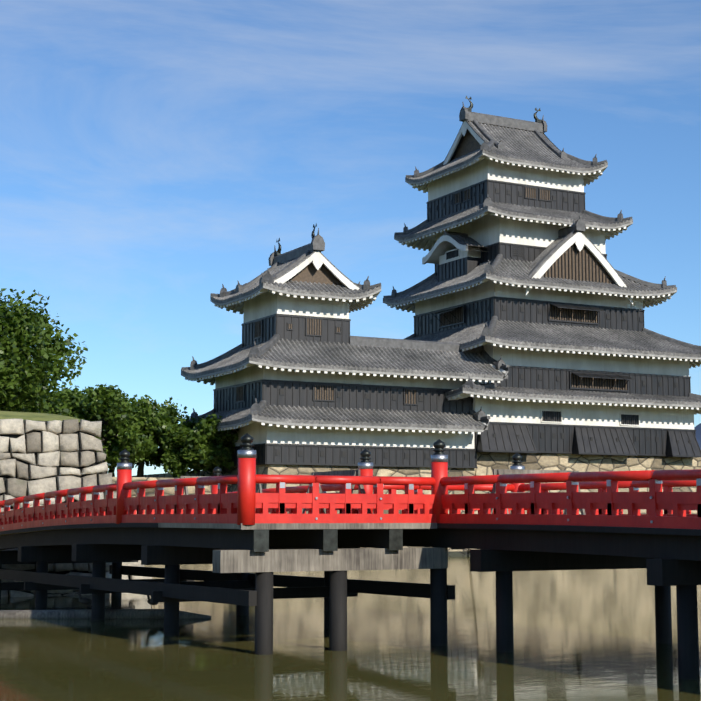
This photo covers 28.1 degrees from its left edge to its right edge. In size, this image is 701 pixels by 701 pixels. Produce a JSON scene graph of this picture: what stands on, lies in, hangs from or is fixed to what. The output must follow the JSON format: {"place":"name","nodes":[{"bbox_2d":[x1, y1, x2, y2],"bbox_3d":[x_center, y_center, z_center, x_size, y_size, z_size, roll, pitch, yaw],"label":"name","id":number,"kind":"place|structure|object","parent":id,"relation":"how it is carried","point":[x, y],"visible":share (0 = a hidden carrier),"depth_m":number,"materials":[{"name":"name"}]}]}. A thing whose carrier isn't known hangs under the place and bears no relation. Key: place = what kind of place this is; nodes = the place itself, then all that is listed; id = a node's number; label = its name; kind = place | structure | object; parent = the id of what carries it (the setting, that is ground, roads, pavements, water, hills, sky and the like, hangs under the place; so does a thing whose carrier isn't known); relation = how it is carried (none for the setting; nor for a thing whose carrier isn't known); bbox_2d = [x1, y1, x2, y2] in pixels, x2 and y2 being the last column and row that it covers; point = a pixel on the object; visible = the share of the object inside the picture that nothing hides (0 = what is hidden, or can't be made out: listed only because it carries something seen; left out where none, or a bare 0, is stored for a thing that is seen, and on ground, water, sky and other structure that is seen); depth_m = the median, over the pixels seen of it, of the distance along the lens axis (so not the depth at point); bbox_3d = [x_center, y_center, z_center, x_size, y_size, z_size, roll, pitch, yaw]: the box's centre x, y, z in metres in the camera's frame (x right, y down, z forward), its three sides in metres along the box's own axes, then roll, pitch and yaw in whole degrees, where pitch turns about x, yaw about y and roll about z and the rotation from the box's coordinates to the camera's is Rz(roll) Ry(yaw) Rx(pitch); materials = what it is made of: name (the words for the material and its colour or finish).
{"place":"outdoors","nodes":[
{"label":"outdoors","id":0,"kind":"place"},
{"bbox_2d":[112,477,231,496],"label":"stone wall","id":1,"kind":"structure","parent":0,"point":[168,491],"depth_m":80.84,"materials":[{"name":"grey stone"}]},
{"bbox_2d":[46,384,82,410],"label":"tree","id":2,"kind":"object","parent":1,"relation":"on","point":[66,389],"depth_m":86.22,"materials":[{"name":"green plant"}]},
{"bbox_2d":[39,385,96,416],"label":"tree","id":3,"kind":"object","parent":1,"relation":"on","point":[56,411],"visible":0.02,"depth_m":80.51,"materials":[{"name":"green plant"}]},
{"bbox_2d":[52,384,158,474],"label":"tree","id":4,"kind":"object","parent":1,"relation":"on","point":[127,422],"visible":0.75,"depth_m":79.92,"materials":[{"name":"green plant"}]},
{"bbox_2d":[107,394,149,476],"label":"tree","id":5,"kind":"object","parent":1,"relation":"on","point":[108,463],"depth_m":91.34,"materials":[{"name":"green plant"}]},
{"bbox_2d":[109,394,188,476],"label":"tree","id":6,"kind":"object","parent":1,"relation":"on","point":[165,415],"visible":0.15,"depth_m":83.75,"materials":[{"name":"green plant"}]},
{"bbox_2d":[156,413,238,477],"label":"tree","id":7,"kind":"object","parent":1,"relation":"on","point":[202,444],"visible":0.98,"depth_m":81.68,"materials":[{"name":"green plant"}]},
{"bbox_2d":[132,470,213,477],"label":"castle island ground","id":8,"kind":"structure","parent":0,"point":[167,475],"depth_m":91.97,"materials":[{"name":"plant"}]},
{"bbox_2d":[181,223,508,556],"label":"keep and passage","id":9,"kind":"object","parent":8,"relation":"on","point":[302,380],"visible":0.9,"depth_m":82.92,"materials":[{"name":"tile"}]},
{"bbox_2d":[383,96,700,556],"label":"keep","id":10,"kind":"structure","parent":8,"relation":"on","point":[537,291],"depth_m":93.34,"materials":[{"name":"tile"}]},
{"bbox_2d":[0,557,700,700],"bbox_3d":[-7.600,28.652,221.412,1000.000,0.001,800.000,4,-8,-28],"label":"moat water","id":11,"kind":"structure","parent":0,"point":[584,635],"depth_m":24.96,"materials":[{"name":"liquid"}]},
{"bbox_2d":[0,411,151,596],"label":"stone wall","id":12,"kind":"structure","parent":11,"relation":"in","point":[42,453],"depth_m":43.70,"materials":[{"name":"grey stone"}]},
{"bbox_2d":[0,288,87,415],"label":"tree","id":13,"kind":"object","parent":12,"relation":"on","point":[26,338],"visible":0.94,"depth_m":50.87,"materials":[{"name":"green plant"}]},
{"bbox_2d":[0,609,210,618],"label":"stone ledge","id":14,"kind":"object","parent":11,"relation":"in","point":[80,614],"visible":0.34,"depth_m":32.59,"materials":[{"name":"grey stone"}]},
{"bbox_2d":[147,595,157,608],"bbox_3d":[-4.621,5.840,32.721,0.158,0.395,0.526,-5,-8,35],"label":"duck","id":15,"kind":"object","parent":14,"relation":"on","point":[149,600],"visible":0.44,"depth_m":32.62},
{"bbox_2d":[0,0,700,476],"label":"sky","id":16,"kind":"structure","parent":0,"point":[156,156],"materials":[{"name":"blue"}]},
{"bbox_2d":[694,423,700,448],"bbox_3d":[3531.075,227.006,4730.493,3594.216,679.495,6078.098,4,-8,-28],"label":"distant mountain","id":17,"kind":"structure","parent":0,"point":[697,428],"depth_m":6175.92,"materials":[{"name":"blue"}]},
{"label":"ground","id":18,"kind":"structure","parent":0,"visible":0},
{"bbox_2d":[0,433,700,679],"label":"bridge","id":19,"kind":"structure","parent":18,"relation":"on","point":[234,538],"depth_m":25.23,"materials":[{"name":"red wood"}]},
{"bbox_2d":[180,476,261,510],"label":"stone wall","id":20,"kind":"structure","parent":19,"relation":"on","point":[258,488],"depth_m":29.51,"materials":[{"name":"grey stone"}]},
{"bbox_2d":[302,470,371,513],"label":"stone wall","id":21,"kind":"structure","parent":19,"relation":"on","point":[346,473],"depth_m":26.04,"materials":[{"name":"grey stone"}]},
{"bbox_2d":[488,469,585,514],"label":"stone wall","id":22,"kind":"structure","parent":19,"relation":"on","point":[504,471],"depth_m":25.51,"materials":[{"name":"beige stone"}]}
]}

